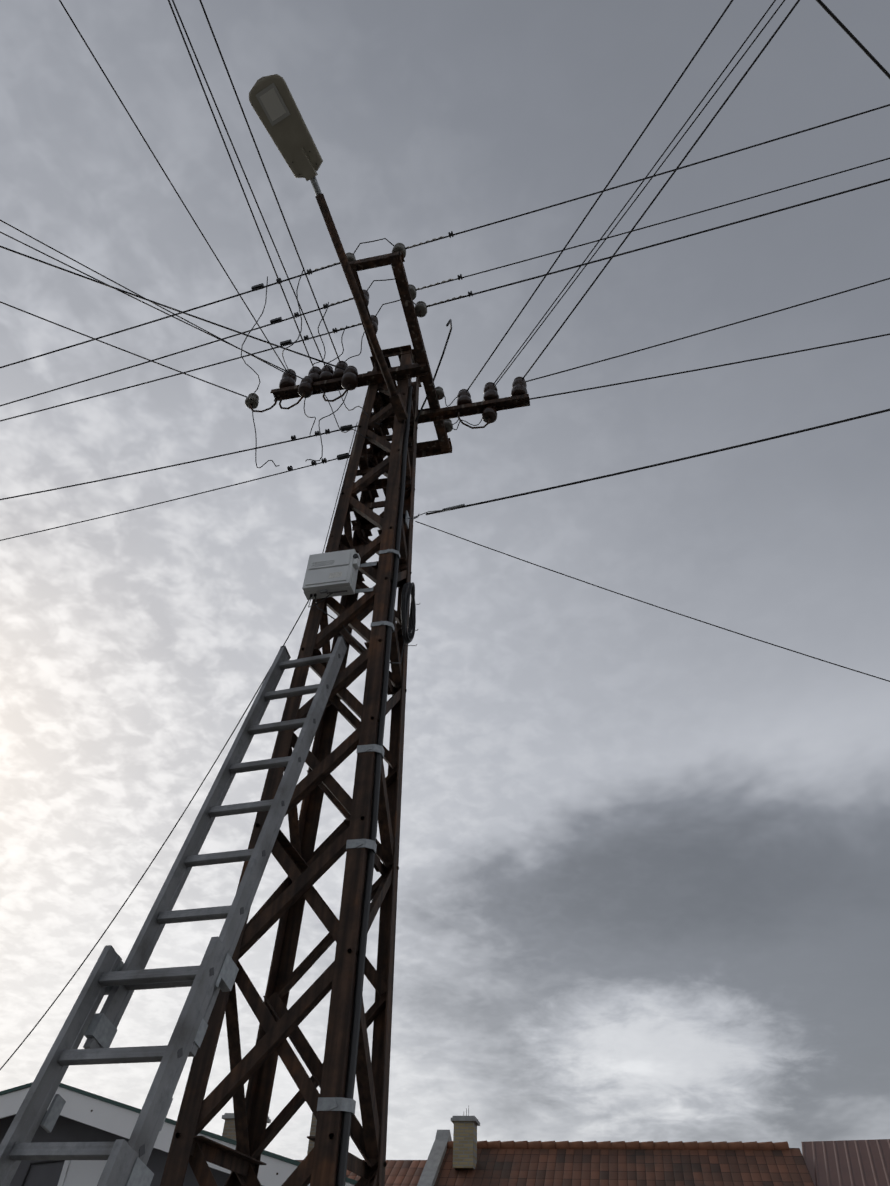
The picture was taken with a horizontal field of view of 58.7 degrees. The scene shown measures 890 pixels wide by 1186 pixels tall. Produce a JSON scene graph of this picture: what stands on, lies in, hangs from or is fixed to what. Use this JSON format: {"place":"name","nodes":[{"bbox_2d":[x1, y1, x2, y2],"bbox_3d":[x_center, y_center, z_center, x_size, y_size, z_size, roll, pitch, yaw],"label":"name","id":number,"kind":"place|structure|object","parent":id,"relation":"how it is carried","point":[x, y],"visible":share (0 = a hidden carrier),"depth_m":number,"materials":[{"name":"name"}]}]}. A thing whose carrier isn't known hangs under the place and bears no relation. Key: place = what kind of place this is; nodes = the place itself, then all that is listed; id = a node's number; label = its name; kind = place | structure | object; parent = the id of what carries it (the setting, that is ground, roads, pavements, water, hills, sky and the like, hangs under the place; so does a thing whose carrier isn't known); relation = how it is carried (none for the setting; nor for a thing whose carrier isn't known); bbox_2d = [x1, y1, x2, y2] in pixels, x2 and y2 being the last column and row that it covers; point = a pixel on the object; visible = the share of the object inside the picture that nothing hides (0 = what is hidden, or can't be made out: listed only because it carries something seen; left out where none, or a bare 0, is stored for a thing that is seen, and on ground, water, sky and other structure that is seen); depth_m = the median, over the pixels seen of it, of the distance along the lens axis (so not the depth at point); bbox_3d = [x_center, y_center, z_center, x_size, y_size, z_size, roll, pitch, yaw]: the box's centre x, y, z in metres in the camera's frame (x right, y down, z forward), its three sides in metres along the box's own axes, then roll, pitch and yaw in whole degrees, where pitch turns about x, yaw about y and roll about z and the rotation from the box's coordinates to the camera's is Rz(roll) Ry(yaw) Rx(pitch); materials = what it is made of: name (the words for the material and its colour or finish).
{"place":"outdoors","nodes":[
{"label":"outdoors","id":0,"kind":"place"},
{"bbox_2d":[0,1111,262,1185],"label":"house walls","id":1,"kind":"structure","parent":0,"point":[40,1172],"depth_m":9.00,"materials":[{"name":"grey paint"}]},
{"bbox_2d":[57,1160,106,1185],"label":"window","id":2,"kind":"structure","parent":1,"relation":"in","point":[81,1172],"depth_m":8.84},
{"bbox_2d":[0,1082,357,1185],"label":"house roof","id":3,"kind":"structure","parent":1,"relation":"on","point":[102,1113],"depth_m":8.76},
{"bbox_2d":[222,1113,270,1140],"bbox_3d":[-5.064,13.798,19.671,1.090,1.370,0.590,-7,-44,10],"label":"chimney","id":4,"kind":"object","parent":3,"relation":"on","point":[229,1131],"visible":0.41,"depth_m":19.85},
{"bbox_2d":[307,1112,316,1154],"bbox_3d":[-2.982,13.115,18.885,0.420,1.650,0.420,-7,-44,10],"label":"house chimney","id":5,"kind":"object","parent":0,"point":[312,1132],"visible":0.08,"depth_m":18.88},
{"bbox_2d":[296,1160,426,1185],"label":"house roof","id":6,"kind":"structure","parent":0,"point":[403,1172],"depth_m":20.37,"materials":[{"name":"brown tile"}]},
{"bbox_2d":[417,1130,451,1185],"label":"parapet wall","id":7,"kind":"structure","parent":0,"point":[430,1172],"depth_m":20.40,"materials":[{"name":"grey concrete"}]},
{"bbox_2d":[0,0,889,1159],"label":"sky","id":8,"kind":"structure","parent":0,"point":[643,891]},
{"bbox_2d":[434,1148,814,1185],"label":"house roof","id":9,"kind":"structure","parent":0,"point":[573,1167],"depth_m":19.38,"materials":[{"name":"brown tile"}]},
{"bbox_2d":[451,1108,479,1168],"bbox_3d":[0.526,14.094,20.499,0.660,1.380,0.660,-7,-44,10],"label":"house chimney","id":10,"kind":"object","parent":9,"relation":"on","point":[465,1143],"visible":0.98,"depth_m":20.24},
{"bbox_2d":[447,1140,789,1149],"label":"roof ridge tiles","id":11,"kind":"object","parent":9,"relation":"on","point":[696,1145],"visible":0.65,"depth_m":20.17,"materials":[{"name":"brown tile"}]},
{"bbox_2d":[801,1139,889,1185],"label":"metal roof","id":12,"kind":"structure","parent":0,"point":[850,1163],"depth_m":18.77,"materials":[{"name":"brown metal"}]},
{"label":"ground","id":13,"kind":"structure","parent":0,"visible":0},
{"bbox_2d":[0,635,347,1185],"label":"ladder","id":14,"kind":"object","parent":13,"relation":"on","point":[115,978],"visible":1,"depth_m":3.65,"materials":[{"name":"weathered grey metal"}]},
{"bbox_2d":[0,0,889,1185],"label":"pylon","id":15,"kind":"object","parent":13,"relation":"on","point":[342,567],"visible":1,"depth_m":5.98,"materials":[{"name":"brown metal"}]}
]}

